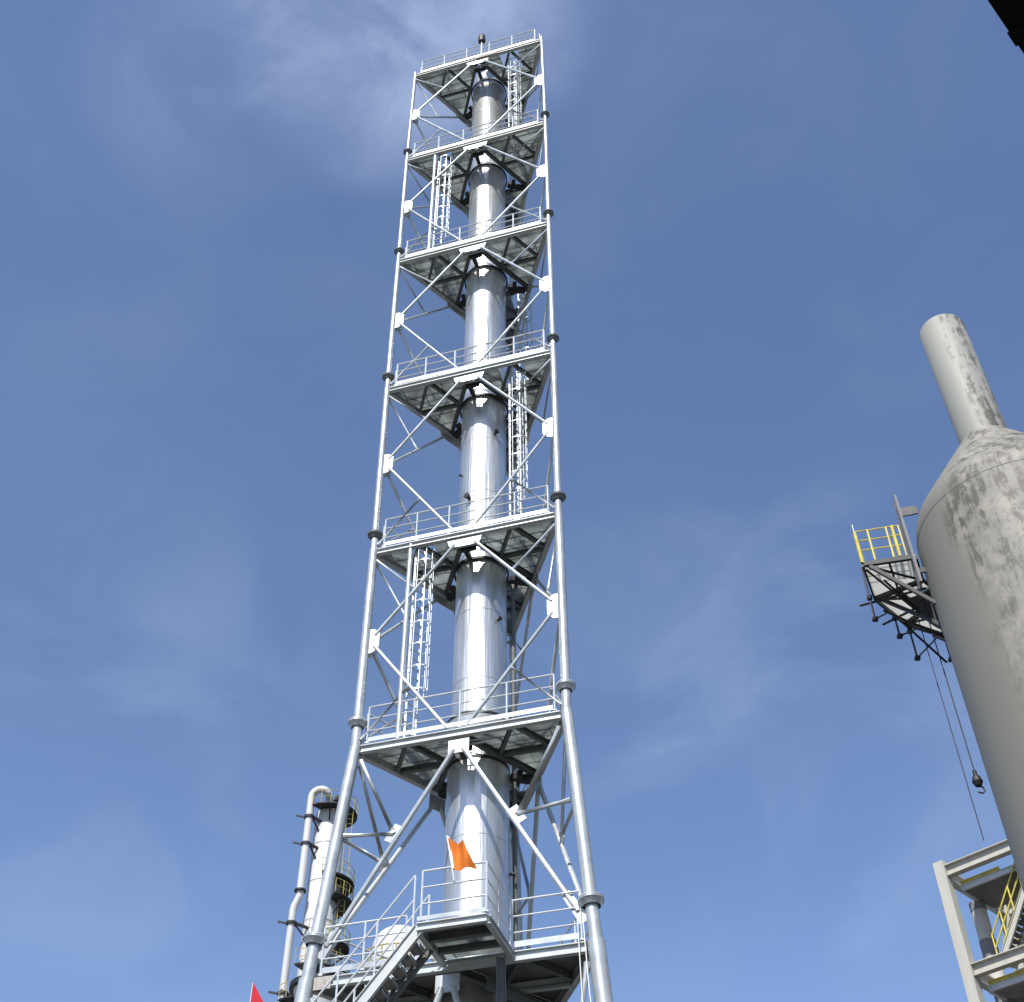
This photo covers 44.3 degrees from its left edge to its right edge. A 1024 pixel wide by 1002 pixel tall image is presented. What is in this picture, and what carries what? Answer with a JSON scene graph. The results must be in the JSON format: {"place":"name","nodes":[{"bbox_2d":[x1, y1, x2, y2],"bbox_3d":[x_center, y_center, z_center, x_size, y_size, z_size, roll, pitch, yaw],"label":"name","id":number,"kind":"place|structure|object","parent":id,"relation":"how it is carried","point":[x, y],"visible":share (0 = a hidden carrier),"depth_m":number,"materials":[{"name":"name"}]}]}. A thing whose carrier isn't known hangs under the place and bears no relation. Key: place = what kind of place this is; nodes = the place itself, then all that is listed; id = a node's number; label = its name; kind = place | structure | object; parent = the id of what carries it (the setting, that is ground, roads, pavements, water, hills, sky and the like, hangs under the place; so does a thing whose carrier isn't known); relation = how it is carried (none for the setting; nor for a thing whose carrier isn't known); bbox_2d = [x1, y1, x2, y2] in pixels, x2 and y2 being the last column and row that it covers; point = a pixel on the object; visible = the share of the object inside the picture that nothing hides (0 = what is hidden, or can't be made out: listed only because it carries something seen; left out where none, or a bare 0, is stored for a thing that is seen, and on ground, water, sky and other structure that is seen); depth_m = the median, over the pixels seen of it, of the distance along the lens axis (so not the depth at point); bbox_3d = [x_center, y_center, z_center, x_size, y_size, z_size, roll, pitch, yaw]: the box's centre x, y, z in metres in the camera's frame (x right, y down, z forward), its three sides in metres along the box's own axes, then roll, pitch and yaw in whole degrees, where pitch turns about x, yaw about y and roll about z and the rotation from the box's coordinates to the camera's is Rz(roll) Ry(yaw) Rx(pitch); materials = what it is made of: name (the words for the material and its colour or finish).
{"place":"outdoors","nodes":[
{"label":"outdoors","id":0,"kind":"place"},
{"bbox_2d":[277,789,357,1001],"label":"process column","id":1,"kind":"structure","parent":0,"point":[342,891],"depth_m":100.30,"materials":[{"name":"metal"}]},
{"bbox_2d":[268,786,332,1001],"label":"overhead pipe","id":2,"kind":"object","parent":1,"relation":"attached to","point":[291,922],"visible":0.95,"depth_m":99.38,"materials":[{"name":"metal"}]},
{"bbox_2d":[0,0,1023,1001],"label":"sky","id":3,"kind":"structure","parent":0,"point":[762,209],"materials":[{"name":"blue"}]},
{"bbox_2d":[988,0,1023,52],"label":"dark eave","id":4,"kind":"object","parent":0,"point":[1010,13],"visible":1,"depth_m":5.14,"materials":[{"name":"black"}]},
{"label":"ground","id":5,"kind":"structure","parent":0,"visible":0},
{"bbox_2d":[250,982,262,1001],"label":"red flag","id":6,"kind":"object","parent":5,"relation":"on","point":[255,996],"visible":1,"depth_m":18.79,"materials":[{"name":"fabric"}]},
{"bbox_2d":[289,973,331,1001],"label":"white tank","id":7,"kind":"object","parent":5,"relation":"on","point":[293,984],"visible":0.19,"depth_m":59.47,"materials":[{"name":"metal"}]},
{"bbox_2d":[360,925,434,971],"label":"domed vessel","id":8,"kind":"object","parent":5,"relation":"on","point":[385,942],"visible":0.26,"depth_m":89.56,"materials":[{"name":"white paint"}]},
{"bbox_2d":[294,29,612,1001],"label":"lattice tower","id":9,"kind":"structure","parent":5,"relation":"on","point":[516,545],"depth_m":35.04,"materials":[{"name":"metal"}]},
{"bbox_2d":[446,835,476,880],"bbox_3d":[-1.096,7.412,26.436,0.705,1.084,0.248,-14,-46,13],"label":"orange flag","id":10,"kind":"object","parent":9,"relation":"attached to","point":[460,857],"visible":1,"depth_m":26.43,"materials":[{"name":"fabric"}]},
{"bbox_2d":[478,34,485,54],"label":"beacon lamp","id":11,"kind":"object","parent":9,"relation":"on","point":[481,39],"visible":1,"depth_m":57.23,"materials":[{"name":"metal"}]},
{"bbox_2d":[577,917,590,1001],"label":"hanging ropes","id":12,"kind":"object","parent":9,"relation":"hanging from","point":[586,960],"visible":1,"depth_m":25.98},
{"bbox_2d":[441,70,517,1001],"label":"flare stack","id":13,"kind":"object","parent":5,"relation":"on","point":[477,821],"visible":0.64,"depth_m":35.41,"materials":[{"name":"silver metal"}]},
{"bbox_2d":[852,314,1023,891],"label":"grey vessel","id":14,"kind":"object","parent":5,"relation":"on","point":[969,590],"visible":0.99,"depth_m":31.47,"materials":[{"name":"paint"}]},
{"bbox_2d":[917,617,983,840],"bbox_3d":[11.050,5.439,32.009,0.022,7.065,0.026,0,-44,0],"label":"tag line","id":15,"kind":"object","parent":14,"relation":"hanging from","point":[951,731],"visible":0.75,"depth_m":31.61,"materials":[{"name":"fabric"}]},
{"bbox_2d":[922,598,985,793],"bbox_3d":[11.158,4.816,32.099,0.255,6.050,0.255,25,-50,-23],"label":"hoist hook","id":16,"kind":"object","parent":14,"relation":"hanging from","point":[977,781],"visible":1,"depth_m":30.87,"materials":[{"name":"metal"}]},
{"bbox_2d":[933,839,1023,1001],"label":"stair frame","id":17,"kind":"object","parent":5,"relation":"on","point":[998,891],"visible":0.86,"depth_m":51.06,"materials":[{"name":"metal"}]},
{"bbox_2d":[969,900,1012,1001],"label":"banded riser","id":18,"kind":"object","parent":5,"relation":"on","point":[980,916],"visible":0.7,"depth_m":52.32,"materials":[{"name":"grey paint"}]}
]}

